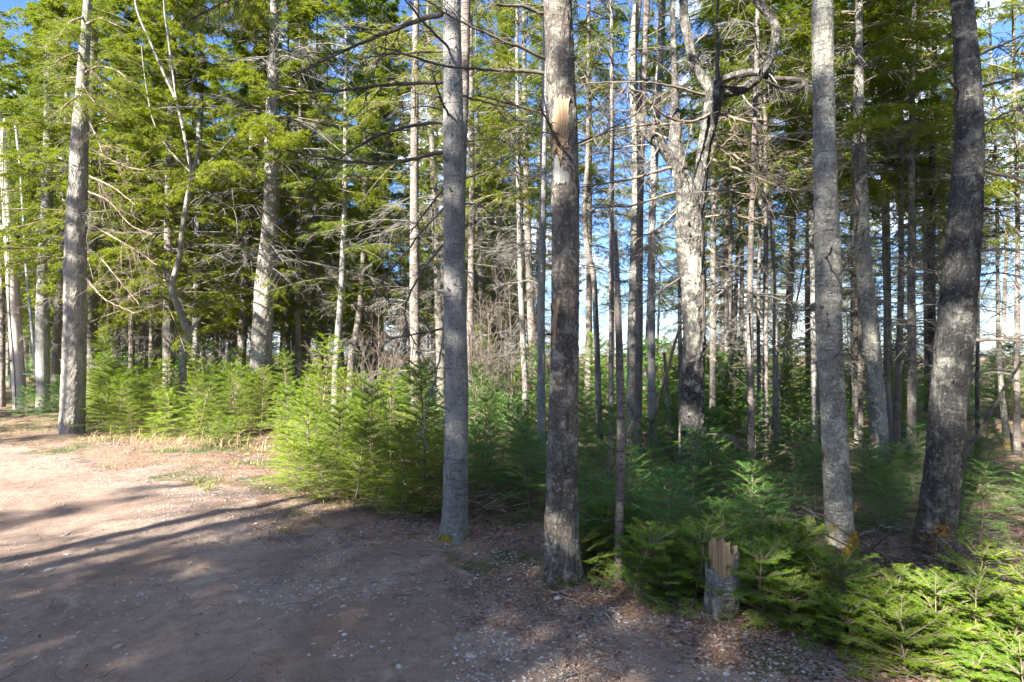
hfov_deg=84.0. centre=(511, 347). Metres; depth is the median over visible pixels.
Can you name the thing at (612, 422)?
young fir
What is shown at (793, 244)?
spruce tree
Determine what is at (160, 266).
spruce tree
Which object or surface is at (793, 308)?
spruce tree
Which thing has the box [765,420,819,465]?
young fir
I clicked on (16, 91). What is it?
spruce tree
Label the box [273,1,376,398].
spruce tree
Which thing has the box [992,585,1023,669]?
fir seedling
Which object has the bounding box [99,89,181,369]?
spruce tree
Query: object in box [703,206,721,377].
spruce tree
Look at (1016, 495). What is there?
young fir
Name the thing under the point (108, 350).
young fir
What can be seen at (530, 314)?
spruce tree
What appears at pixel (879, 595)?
fir seedling
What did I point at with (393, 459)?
young fir
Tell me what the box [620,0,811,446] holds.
spruce tree
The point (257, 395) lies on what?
young fir
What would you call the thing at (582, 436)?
young fir
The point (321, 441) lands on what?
young fir
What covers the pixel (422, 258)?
spruce tree
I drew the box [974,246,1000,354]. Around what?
spruce tree
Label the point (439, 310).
spruce tree
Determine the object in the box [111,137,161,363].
spruce tree
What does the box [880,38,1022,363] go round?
spruce tree
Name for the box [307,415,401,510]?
young fir
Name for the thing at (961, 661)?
fir seedling
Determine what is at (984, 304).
spruce tree
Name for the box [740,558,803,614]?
fir seedling
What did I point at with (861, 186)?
spruce tree
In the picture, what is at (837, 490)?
fir tree
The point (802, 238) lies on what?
spruce tree
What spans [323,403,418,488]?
young fir
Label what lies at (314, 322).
spruce tree
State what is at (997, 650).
fir seedling
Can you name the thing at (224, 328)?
spruce tree
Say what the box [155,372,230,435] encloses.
young fir
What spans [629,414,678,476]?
young fir
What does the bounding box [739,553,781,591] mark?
fir seedling
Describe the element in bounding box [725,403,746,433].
young fir
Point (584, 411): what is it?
young fir
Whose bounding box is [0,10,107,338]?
spruce tree
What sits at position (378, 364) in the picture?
bare shrub
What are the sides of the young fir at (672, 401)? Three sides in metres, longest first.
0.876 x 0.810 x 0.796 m
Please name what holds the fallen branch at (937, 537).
on the ground at (244, 469)
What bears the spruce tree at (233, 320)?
on the ground at (244, 469)
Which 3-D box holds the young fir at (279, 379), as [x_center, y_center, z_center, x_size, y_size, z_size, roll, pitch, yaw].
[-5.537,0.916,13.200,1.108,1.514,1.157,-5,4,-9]
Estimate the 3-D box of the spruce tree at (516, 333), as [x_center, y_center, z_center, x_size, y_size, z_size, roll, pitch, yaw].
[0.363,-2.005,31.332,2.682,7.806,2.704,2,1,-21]
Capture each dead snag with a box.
[576,0,838,494]
[608,229,630,581]
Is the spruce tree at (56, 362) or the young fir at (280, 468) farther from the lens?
the spruce tree at (56, 362)
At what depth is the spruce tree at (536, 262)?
18.77 m
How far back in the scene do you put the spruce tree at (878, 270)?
44.41 m
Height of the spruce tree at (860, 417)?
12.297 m
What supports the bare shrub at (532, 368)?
on the ground at (244, 469)
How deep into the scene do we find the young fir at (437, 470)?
5.56 m
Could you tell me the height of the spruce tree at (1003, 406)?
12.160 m
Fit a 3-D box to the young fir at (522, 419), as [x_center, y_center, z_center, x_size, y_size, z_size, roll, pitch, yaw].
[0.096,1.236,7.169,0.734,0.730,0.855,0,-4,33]
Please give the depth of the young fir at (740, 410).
9.12 m
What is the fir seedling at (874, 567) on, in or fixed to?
on the ground at (244, 469)
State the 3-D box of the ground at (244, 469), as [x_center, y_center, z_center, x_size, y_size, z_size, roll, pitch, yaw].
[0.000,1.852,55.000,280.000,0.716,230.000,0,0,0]
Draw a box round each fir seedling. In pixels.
[192,421,223,445]
[538,525,619,584]
[579,525,613,565]
[582,496,638,571]
[582,506,639,570]
[587,521,684,615]
[608,515,702,594]
[633,556,702,611]
[648,514,750,618]
[663,545,704,597]
[722,529,817,630]
[739,517,832,573]
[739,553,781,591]
[740,535,807,607]
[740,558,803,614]
[743,524,832,589]
[747,567,840,653]
[759,570,826,620]
[766,529,837,587]
[769,542,851,612]
[777,585,857,655]
[778,516,854,581]
[800,591,897,666]
[802,540,882,637]
[808,579,943,670]
[815,590,894,653]
[837,591,987,681]
[852,584,906,633]
[853,605,951,681]
[857,563,959,649]
[861,558,915,589]
[863,578,938,627]
[876,564,998,654]
[885,570,946,620]
[896,628,979,681]
[900,569,950,603]
[910,610,1006,681]
[911,583,984,641]
[923,528,1022,619]
[927,564,1023,674]
[933,569,1021,643]
[933,603,1013,649]
[934,581,987,615]
[936,642,1014,681]
[942,631,1021,680]
[943,582,1023,655]
[953,556,1023,601]
[969,601,1023,678]
[972,625,1023,681]
[982,644,1023,681]
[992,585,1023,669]
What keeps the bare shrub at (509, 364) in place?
on the ground at (244, 469)
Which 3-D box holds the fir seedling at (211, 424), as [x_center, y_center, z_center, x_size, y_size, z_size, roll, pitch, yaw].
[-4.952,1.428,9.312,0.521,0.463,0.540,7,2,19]
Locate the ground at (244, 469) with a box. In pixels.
[0,355,1023,681]
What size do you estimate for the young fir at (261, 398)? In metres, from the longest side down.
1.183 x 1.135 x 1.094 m
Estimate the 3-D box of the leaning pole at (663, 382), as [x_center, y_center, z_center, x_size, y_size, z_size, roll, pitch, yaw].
[1.825,0.517,6.913,0.455,1.557,0.187,0,0,0]
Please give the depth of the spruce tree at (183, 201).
29.25 m
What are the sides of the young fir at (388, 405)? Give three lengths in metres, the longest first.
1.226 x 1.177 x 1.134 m
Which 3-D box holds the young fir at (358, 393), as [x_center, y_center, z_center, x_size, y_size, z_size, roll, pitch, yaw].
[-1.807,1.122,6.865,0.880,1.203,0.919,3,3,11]
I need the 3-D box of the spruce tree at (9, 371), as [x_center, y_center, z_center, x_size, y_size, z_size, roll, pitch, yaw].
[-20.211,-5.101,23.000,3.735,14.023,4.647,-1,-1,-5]
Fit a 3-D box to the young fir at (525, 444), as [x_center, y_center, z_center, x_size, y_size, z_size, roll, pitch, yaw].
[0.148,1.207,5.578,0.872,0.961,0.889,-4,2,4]
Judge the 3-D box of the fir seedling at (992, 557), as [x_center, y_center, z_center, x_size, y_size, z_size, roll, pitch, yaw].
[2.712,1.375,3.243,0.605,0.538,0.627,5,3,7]
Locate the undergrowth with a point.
(904, 426)
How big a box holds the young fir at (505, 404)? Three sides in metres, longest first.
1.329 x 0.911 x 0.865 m
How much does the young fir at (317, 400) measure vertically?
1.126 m
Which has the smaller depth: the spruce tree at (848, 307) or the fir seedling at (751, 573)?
the fir seedling at (751, 573)
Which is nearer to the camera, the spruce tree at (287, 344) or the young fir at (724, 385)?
the young fir at (724, 385)
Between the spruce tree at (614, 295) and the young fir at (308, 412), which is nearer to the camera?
the young fir at (308, 412)
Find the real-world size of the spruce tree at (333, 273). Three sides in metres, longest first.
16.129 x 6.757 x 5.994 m
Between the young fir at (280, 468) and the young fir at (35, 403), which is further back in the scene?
the young fir at (35, 403)
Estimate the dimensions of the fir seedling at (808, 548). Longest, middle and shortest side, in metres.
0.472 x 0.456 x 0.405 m
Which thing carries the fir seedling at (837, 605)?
on the ground at (244, 469)
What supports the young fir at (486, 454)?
on the ground at (244, 469)
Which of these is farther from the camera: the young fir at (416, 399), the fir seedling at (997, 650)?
the young fir at (416, 399)
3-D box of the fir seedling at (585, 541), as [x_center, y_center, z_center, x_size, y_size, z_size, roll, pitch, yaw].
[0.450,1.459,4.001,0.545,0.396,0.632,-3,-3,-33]
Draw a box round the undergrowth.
[5,335,1023,443]
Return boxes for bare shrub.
[281,321,443,427]
[352,298,409,425]
[384,303,435,421]
[408,293,503,417]
[435,236,502,440]
[469,258,550,420]
[471,274,535,434]
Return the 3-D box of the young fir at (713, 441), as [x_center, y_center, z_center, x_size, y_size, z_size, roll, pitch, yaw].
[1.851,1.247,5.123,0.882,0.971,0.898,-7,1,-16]
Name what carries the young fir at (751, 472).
on the ground at (244, 469)
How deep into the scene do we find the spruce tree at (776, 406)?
9.15 m
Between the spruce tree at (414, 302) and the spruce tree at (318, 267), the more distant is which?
the spruce tree at (318, 267)
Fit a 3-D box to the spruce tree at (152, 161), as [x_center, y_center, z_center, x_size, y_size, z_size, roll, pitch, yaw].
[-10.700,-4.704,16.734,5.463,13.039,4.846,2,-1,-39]
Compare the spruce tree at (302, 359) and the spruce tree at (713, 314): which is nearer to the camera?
the spruce tree at (713, 314)
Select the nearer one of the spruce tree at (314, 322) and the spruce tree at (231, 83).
the spruce tree at (231, 83)
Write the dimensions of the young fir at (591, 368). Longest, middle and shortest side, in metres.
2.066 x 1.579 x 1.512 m
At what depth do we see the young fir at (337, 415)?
6.09 m
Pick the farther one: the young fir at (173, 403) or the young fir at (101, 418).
the young fir at (173, 403)
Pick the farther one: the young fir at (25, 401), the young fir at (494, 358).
the young fir at (494, 358)
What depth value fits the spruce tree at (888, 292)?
12.48 m
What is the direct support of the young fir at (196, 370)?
on the ground at (244, 469)
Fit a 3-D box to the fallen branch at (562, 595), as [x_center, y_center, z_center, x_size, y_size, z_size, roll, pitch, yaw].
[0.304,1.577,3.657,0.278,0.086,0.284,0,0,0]
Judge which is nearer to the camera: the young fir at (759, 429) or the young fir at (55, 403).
the young fir at (759, 429)
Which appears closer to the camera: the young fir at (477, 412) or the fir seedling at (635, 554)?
the fir seedling at (635, 554)
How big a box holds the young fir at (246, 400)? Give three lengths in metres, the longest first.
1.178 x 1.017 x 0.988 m
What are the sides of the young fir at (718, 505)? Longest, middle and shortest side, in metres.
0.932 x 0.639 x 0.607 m
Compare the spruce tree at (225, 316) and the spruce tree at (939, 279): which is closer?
the spruce tree at (939, 279)
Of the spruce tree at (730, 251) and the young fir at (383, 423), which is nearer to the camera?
the young fir at (383, 423)
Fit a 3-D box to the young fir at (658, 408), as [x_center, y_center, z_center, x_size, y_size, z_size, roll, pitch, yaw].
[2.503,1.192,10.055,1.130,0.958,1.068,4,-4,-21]
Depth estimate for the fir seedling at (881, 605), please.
3.06 m
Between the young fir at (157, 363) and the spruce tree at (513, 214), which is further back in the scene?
the spruce tree at (513, 214)
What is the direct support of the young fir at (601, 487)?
on the ground at (244, 469)
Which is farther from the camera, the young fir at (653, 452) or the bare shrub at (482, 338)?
the bare shrub at (482, 338)
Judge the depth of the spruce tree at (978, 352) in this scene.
7.98 m
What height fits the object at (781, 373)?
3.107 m
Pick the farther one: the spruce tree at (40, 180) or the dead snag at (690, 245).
the spruce tree at (40, 180)
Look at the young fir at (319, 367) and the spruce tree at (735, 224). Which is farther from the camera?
the spruce tree at (735, 224)
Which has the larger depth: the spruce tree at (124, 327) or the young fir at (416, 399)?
the spruce tree at (124, 327)
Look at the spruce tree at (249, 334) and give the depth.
29.10 m
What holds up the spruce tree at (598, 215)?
on the ground at (244, 469)
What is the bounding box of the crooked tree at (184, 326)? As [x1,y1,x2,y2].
[134,0,234,423]
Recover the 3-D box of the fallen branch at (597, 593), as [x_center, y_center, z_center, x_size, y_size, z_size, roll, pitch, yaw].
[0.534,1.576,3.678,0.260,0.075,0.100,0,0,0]
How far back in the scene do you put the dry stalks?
9.41 m
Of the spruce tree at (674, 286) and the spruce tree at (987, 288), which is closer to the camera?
the spruce tree at (674, 286)
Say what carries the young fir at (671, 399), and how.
on the ground at (244, 469)
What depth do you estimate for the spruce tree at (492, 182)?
21.63 m
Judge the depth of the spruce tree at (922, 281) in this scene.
32.22 m
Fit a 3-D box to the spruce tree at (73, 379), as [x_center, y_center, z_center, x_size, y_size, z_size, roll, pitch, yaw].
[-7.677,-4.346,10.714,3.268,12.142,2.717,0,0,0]
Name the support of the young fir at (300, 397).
on the ground at (244, 469)
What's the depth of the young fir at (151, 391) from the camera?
13.94 m
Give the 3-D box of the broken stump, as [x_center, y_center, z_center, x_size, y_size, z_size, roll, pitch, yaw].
[1.255,1.382,3.376,0.231,0.552,0.234,0,0,0]
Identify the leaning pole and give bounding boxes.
[642,328,677,452]
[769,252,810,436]
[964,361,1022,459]
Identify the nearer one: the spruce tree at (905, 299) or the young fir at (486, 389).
the young fir at (486, 389)
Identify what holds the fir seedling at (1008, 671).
on the ground at (244, 469)
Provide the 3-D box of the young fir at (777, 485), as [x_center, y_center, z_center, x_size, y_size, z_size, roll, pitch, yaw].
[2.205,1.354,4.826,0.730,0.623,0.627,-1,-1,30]
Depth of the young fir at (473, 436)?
7.16 m
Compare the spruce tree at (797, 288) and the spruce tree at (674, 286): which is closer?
the spruce tree at (674, 286)
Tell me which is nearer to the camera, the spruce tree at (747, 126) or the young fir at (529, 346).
the spruce tree at (747, 126)
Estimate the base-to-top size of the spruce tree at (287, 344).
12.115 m
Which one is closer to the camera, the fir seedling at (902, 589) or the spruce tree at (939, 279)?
the fir seedling at (902, 589)
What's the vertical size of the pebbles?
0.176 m
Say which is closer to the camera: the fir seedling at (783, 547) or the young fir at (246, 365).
the fir seedling at (783, 547)
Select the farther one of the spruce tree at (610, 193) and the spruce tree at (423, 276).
the spruce tree at (423, 276)
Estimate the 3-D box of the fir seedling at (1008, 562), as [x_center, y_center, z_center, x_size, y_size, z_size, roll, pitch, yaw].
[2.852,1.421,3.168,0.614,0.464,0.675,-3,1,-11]
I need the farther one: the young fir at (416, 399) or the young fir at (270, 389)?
the young fir at (270, 389)
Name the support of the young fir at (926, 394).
on the ground at (244, 469)
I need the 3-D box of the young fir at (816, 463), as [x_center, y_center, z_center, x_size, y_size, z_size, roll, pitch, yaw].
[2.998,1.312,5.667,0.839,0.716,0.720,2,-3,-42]
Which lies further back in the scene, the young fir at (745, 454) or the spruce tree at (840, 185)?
the spruce tree at (840, 185)
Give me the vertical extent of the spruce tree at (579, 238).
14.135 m
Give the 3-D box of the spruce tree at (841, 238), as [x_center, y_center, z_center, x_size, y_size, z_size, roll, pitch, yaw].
[8.661,-4.978,15.278,3.424,13.605,3.568,1,0,37]
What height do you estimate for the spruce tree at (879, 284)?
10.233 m
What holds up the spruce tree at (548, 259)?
on the ground at (244, 469)
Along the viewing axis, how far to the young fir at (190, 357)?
13.69 m
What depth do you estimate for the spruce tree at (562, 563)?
3.80 m
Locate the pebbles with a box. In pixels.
[9,481,1013,679]
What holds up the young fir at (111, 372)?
on the ground at (244, 469)
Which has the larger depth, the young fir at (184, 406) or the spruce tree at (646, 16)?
the young fir at (184, 406)
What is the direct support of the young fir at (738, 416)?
on the ground at (244, 469)
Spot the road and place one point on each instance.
(50, 520)
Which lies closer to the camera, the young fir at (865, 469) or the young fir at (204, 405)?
the young fir at (865, 469)
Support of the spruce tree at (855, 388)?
on the ground at (244, 469)
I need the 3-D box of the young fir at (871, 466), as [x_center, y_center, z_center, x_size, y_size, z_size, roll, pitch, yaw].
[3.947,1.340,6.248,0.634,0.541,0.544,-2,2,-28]
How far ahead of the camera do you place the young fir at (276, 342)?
13.55 m
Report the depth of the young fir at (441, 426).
7.23 m
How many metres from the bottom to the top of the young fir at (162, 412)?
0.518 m
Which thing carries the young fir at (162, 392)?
on the ground at (244, 469)
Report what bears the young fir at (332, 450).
on the ground at (244, 469)
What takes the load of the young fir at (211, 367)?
on the ground at (244, 469)
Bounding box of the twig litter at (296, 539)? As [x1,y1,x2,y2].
[0,407,1023,681]
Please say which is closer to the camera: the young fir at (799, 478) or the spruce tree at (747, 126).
the young fir at (799, 478)
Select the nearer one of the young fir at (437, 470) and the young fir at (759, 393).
the young fir at (437, 470)
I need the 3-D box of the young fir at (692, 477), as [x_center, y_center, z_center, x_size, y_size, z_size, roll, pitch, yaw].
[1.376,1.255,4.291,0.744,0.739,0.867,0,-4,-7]
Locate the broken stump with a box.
[702,535,741,622]
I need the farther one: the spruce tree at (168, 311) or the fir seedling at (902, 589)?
the spruce tree at (168, 311)
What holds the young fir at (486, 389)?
on the ground at (244, 469)
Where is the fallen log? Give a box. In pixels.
[968,450,1022,480]
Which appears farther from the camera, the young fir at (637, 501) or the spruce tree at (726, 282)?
the spruce tree at (726, 282)
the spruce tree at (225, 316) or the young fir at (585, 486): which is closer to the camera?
the young fir at (585, 486)
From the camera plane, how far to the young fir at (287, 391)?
9.91 m
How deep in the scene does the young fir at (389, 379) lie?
7.95 m
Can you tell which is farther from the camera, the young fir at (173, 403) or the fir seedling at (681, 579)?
the young fir at (173, 403)
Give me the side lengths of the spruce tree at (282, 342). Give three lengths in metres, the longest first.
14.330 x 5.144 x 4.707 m
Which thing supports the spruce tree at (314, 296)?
on the ground at (244, 469)
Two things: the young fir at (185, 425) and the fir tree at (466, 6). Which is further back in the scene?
the young fir at (185, 425)
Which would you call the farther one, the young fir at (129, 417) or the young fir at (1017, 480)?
the young fir at (129, 417)
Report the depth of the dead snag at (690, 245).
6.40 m
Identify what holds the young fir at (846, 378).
on the ground at (244, 469)
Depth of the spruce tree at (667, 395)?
8.01 m
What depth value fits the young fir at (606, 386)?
10.87 m
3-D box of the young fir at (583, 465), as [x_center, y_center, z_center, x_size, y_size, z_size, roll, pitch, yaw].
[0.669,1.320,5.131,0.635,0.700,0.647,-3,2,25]
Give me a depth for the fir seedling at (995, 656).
2.56 m
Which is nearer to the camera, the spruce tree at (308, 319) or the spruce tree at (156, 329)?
the spruce tree at (308, 319)
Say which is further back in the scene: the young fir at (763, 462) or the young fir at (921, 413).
the young fir at (921, 413)
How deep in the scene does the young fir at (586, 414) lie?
9.15 m
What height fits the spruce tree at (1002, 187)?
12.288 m
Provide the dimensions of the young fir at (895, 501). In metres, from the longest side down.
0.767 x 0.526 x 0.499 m
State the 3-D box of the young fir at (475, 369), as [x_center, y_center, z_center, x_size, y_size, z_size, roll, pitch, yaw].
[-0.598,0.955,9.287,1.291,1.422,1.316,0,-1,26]
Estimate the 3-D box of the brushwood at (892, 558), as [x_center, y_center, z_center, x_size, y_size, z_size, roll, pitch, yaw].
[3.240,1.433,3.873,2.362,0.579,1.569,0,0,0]
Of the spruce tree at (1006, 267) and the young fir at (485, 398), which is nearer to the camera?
the young fir at (485, 398)
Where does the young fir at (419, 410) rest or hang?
on the ground at (244, 469)
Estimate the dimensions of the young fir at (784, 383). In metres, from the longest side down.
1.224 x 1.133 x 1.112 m
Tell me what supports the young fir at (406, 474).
on the ground at (244, 469)
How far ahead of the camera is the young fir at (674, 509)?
3.88 m
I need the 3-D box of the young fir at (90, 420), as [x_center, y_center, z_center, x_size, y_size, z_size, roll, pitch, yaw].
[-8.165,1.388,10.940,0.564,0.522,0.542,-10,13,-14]
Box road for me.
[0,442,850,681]
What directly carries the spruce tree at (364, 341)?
on the ground at (244, 469)
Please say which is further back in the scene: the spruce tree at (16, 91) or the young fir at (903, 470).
the spruce tree at (16, 91)
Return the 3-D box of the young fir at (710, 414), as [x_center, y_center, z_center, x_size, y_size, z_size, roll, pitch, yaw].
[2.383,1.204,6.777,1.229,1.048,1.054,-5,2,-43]
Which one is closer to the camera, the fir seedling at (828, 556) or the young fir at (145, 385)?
the fir seedling at (828, 556)
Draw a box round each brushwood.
[434,483,530,518]
[644,427,1023,487]
[804,517,1023,602]
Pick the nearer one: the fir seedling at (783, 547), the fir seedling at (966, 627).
the fir seedling at (966, 627)
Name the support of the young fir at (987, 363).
on the ground at (244, 469)
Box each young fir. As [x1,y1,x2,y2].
[4,385,49,417]
[13,394,53,413]
[18,378,35,407]
[38,379,59,421]
[44,375,60,409]
[57,361,151,435]
[75,377,153,433]
[85,374,128,428]
[85,400,119,431]
[85,406,100,430]
[86,333,134,415]
[86,350,136,417]
[86,368,115,411]
[97,406,128,433]
[98,334,119,402]
[101,411,135,435]
[106,367,159,419]
[106,380,168,428]
[109,400,154,437]
[112,367,185,434]
[116,351,160,415]
[130,371,161,412]
[135,387,201,438]
[136,358,194,422]
[139,358,194,409]
[139,414,165,433]
[145,419,169,438]
[148,353,207,409]
[150,411,172,436]
[154,384,179,417]
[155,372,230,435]
[163,372,231,429]
[170,404,200,433]
[171,411,201,435]
[175,360,205,409]
[178,358,216,417]
[180,399,218,440]
[188,338,230,412]
[188,393,217,422]
[190,360,230,421]
[197,364,265,427]
[198,358,271,434]
[200,372,244,416]
[206,408,227,426]
[208,411,234,440]
[211,416,240,444]
[216,372,274,424]
[219,347,249,415]
[221,417,260,445]
[227,379,280,428]
[229,368,273,420]
[230,364,285,434]
[231,370,288,431]
[233,374,284,420]
[250,396,345,495]
[254,421,315,483]
[255,380,304,442]
[259,440,311,486]
[260,348,307,423]
[268,440,328,492]
[269,356,292,411]
[269,389,328,458]
[272,336,294,407]
[273,331,358,454]
[274,407,339,471]
[275,371,318,442]
[288,437,345,486]
[288,443,350,500]
[289,403,369,497]
[293,362,343,447]
[296,383,335,442]
[298,406,335,464]
[302,429,356,486]
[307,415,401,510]
[313,366,369,468]
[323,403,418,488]
[329,391,386,487]
[330,378,405,496]
[334,397,368,463]
[337,456,388,501]
[341,373,369,435]
[343,367,416,463]
[350,461,396,504]
[351,400,405,475]
[351,422,441,508]
[360,380,412,449]
[366,410,395,454]
[367,355,485,515]
[376,376,438,439]
[376,469,431,519]
[382,427,435,494]
[386,366,442,465]
[388,407,443,487]
[388,430,473,515]
[392,386,444,461]
[393,368,442,423]
[416,389,490,471]
[436,322,513,413]
[436,390,481,448]
[443,363,504,436]
[468,376,499,434]
[468,397,497,430]
[468,416,525,507]
[468,419,501,477]
[468,421,493,475]
[468,442,518,498]
[470,391,512,452]
[485,396,535,461]
[485,398,528,443]
[487,402,547,503]
[488,352,504,390]
[491,422,547,521]
[496,418,539,470]
[497,344,549,413]
[502,426,544,481]
[510,437,547,490]
[514,376,549,429]
[519,399,548,432]
[578,331,626,423]
[578,357,594,397]
[578,382,605,429]
[578,394,616,462]
[578,403,663,511]
[578,405,605,438]
[578,420,593,453]
[578,425,612,479]
[578,454,613,527]
[578,480,614,570]
[578,490,608,541]
[579,473,633,529]
[581,442,674,552]
[593,396,647,454]
[594,380,625,428]
[598,504,681,569]
[613,470,698,535]
[624,443,677,502]
[625,467,709,586]
[625,487,664,521]
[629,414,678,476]
[629,461,699,551]
[642,335,678,422]
[642,366,678,443]
[642,389,678,437]
[644,397,678,435]
[646,401,678,464]
[646,426,740,533]
[647,382,678,431]
[656,338,677,379]
[657,396,678,448]
[657,465,744,556]
[670,406,764,490]
[674,408,735,467]
[675,357,746,436]
[678,384,718,423]
[680,495,767,574]
[681,434,762,532]
[701,459,784,550]
[709,336,756,393]
[710,446,775,507]
[716,399,746,439]
[717,414,773,452]
[720,409,756,443]
[722,422,789,480]
[724,456,799,515]
[725,391,789,462]
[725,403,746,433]
[727,482,809,565]
[729,320,810,424]
[730,471,820,540]
[744,318,810,413]
[745,406,793,442]
[756,357,820,434]
[761,374,807,441]
[761,423,821,472]
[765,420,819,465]
[768,469,823,530]
[772,329,810,405]
[774,393,820,448]
[780,377,810,435]
[780,444,854,511]
[786,337,865,415]
[788,440,822,489]
[843,329,866,405]
[848,424,903,503]
[850,446,894,491]
[850,448,886,481]
[852,464,914,532]
[853,470,918,525]
[863,327,927,428]
[872,439,909,475]
[880,447,924,509]
[881,451,922,492]
[885,357,927,423]
[893,423,925,469]
[906,374,927,420]
[958,459,1023,551]
[963,414,1023,494]
[964,436,1005,471]
[968,349,1023,411]
[971,333,1023,418]
[998,466,1023,519]
[1006,473,1023,501]
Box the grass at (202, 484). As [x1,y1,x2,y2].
[3,427,376,574]
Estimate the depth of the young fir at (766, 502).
4.05 m
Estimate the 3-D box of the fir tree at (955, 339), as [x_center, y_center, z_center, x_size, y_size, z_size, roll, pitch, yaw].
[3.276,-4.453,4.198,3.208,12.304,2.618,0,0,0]
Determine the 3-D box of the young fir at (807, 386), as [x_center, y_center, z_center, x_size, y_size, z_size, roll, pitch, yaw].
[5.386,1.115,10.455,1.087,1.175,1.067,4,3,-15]
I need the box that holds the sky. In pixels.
[0,0,1023,354]
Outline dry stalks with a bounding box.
[78,426,276,452]
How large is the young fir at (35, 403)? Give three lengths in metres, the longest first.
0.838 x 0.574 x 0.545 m
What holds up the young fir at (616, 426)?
on the ground at (244, 469)
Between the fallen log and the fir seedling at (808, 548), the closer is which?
the fir seedling at (808, 548)
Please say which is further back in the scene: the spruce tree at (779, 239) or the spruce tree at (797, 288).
the spruce tree at (797, 288)
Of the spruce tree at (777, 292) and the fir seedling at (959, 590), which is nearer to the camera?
the fir seedling at (959, 590)
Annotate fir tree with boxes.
[171,0,524,541]
[344,0,531,290]
[768,0,868,558]
[899,0,1023,556]
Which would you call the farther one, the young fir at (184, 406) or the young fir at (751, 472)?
the young fir at (184, 406)
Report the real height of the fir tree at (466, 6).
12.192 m
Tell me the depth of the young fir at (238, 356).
13.26 m
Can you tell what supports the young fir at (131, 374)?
on the ground at (244, 469)
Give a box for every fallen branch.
[502,532,522,544]
[537,584,583,605]
[575,585,615,597]
[859,514,913,553]
[919,526,983,575]
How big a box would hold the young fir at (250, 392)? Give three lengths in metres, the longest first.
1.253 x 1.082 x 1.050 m
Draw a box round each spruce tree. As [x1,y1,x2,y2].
[0,0,112,412]
[0,0,125,410]
[0,0,238,415]
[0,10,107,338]
[0,19,40,406]
[1,57,56,387]
[1,83,52,383]
[3,0,128,380]
[6,112,52,373]
[12,11,125,349]
[13,41,56,342]
[21,0,180,433]
[24,0,230,402]
[24,89,161,345]
[25,229,55,371]
[30,13,151,344]
[32,1,173,390]
[43,0,277,417]
[87,0,439,418]
[91,0,182,407]
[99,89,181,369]
[102,47,232,375]
[110,41,203,386]
[111,57,219,369]
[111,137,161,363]
[121,5,239,385]
[142,1,328,412]
[149,151,210,379]
[151,0,259,408]
[151,78,250,371]
[156,0,349,357]
[176,117,209,357]
[185,128,253,385]
[200,135,253,365]
[200,159,280,360]
[200,208,239,369]
[200,240,209,372]
[210,132,283,373]
[215,5,354,395]
[218,0,359,412]
[228,202,272,366]
[236,1,347,406]
[248,90,332,380]
[257,0,421,417]
[257,112,334,368]
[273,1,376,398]
[274,95,326,387]
[280,0,443,397]
[281,137,335,355]
[294,0,437,413]
[296,47,352,387]
[303,0,515,429]
[305,138,366,357]
[305,150,354,376]
[314,0,440,408]
[328,76,403,387]
[328,157,352,351]
[328,263,360,366]
[331,255,366,349]
[334,128,407,378]
[343,180,407,376]
[362,0,662,589]
[368,2,489,409]
[385,169,422,371]
[388,73,476,385]
[388,144,431,352]
[390,257,409,363]
[397,108,443,358]
[398,164,443,373]
[398,170,466,372]
[404,0,537,420]
[421,14,551,390]
[422,109,527,383]
[423,0,608,423]
[429,0,537,394]
[465,0,604,408]
[466,108,546,363]
[466,153,550,374]
[485,0,671,452]
[487,0,636,469]
[500,1,586,355]
[502,167,535,381]
[503,0,745,478]
[504,290,527,371]
[507,0,659,407]
[507,164,549,339]
[531,72,604,355]
[532,135,585,357]
[538,0,752,469]
[578,28,629,391]
[579,0,690,466]
[579,0,726,423]
[583,0,720,454]
[599,215,628,364]
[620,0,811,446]
[641,230,740,479]
[643,126,740,381]
[643,179,682,377]
[645,0,850,459]
[647,0,875,454]
[656,0,802,422]
[658,0,797,393]
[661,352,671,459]
[663,0,862,491]
[667,0,907,445]
[670,1,805,431]
[671,89,803,413]
[672,22,797,387]
[686,0,932,443]
[686,29,768,358]
[701,0,1007,472]
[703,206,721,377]
[709,210,733,351]
[720,0,849,399]
[723,0,916,440]
[733,201,762,363]
[737,207,780,377]
[739,1,952,448]
[740,0,893,411]
[744,232,771,368]
[747,0,987,443]
[753,220,798,359]
[754,231,794,354]
[756,1,844,390]
[762,51,874,382]
[776,2,945,424]
[778,6,906,375]
[780,232,804,369]
[780,267,801,333]
[781,224,804,363]
[785,123,849,347]
[787,0,1015,444]
[791,0,951,404]
[794,276,850,356]
[795,195,879,382]
[806,0,1023,454]
[808,0,1023,457]
[838,0,1023,406]
[842,100,937,345]
[842,230,882,363]
[842,234,849,374]
[843,217,894,369]
[847,0,1023,449]
[863,17,952,386]
[869,0,1006,411]
[871,215,895,352]
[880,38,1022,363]
[882,268,921,353]
[886,0,1023,454]
[891,197,938,357]
[891,214,922,356]
[894,170,985,347]
[896,0,1012,371]
[896,44,1023,383]
[916,118,947,366]
[916,130,992,366]
[917,61,1023,385]
[917,188,1023,457]
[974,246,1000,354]
[975,256,993,361]
[980,67,1023,364]
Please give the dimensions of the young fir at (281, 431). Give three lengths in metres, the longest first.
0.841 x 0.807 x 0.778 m
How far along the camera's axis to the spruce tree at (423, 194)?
36.70 m
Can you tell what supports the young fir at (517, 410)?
on the ground at (244, 469)
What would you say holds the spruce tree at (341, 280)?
on the ground at (244, 469)

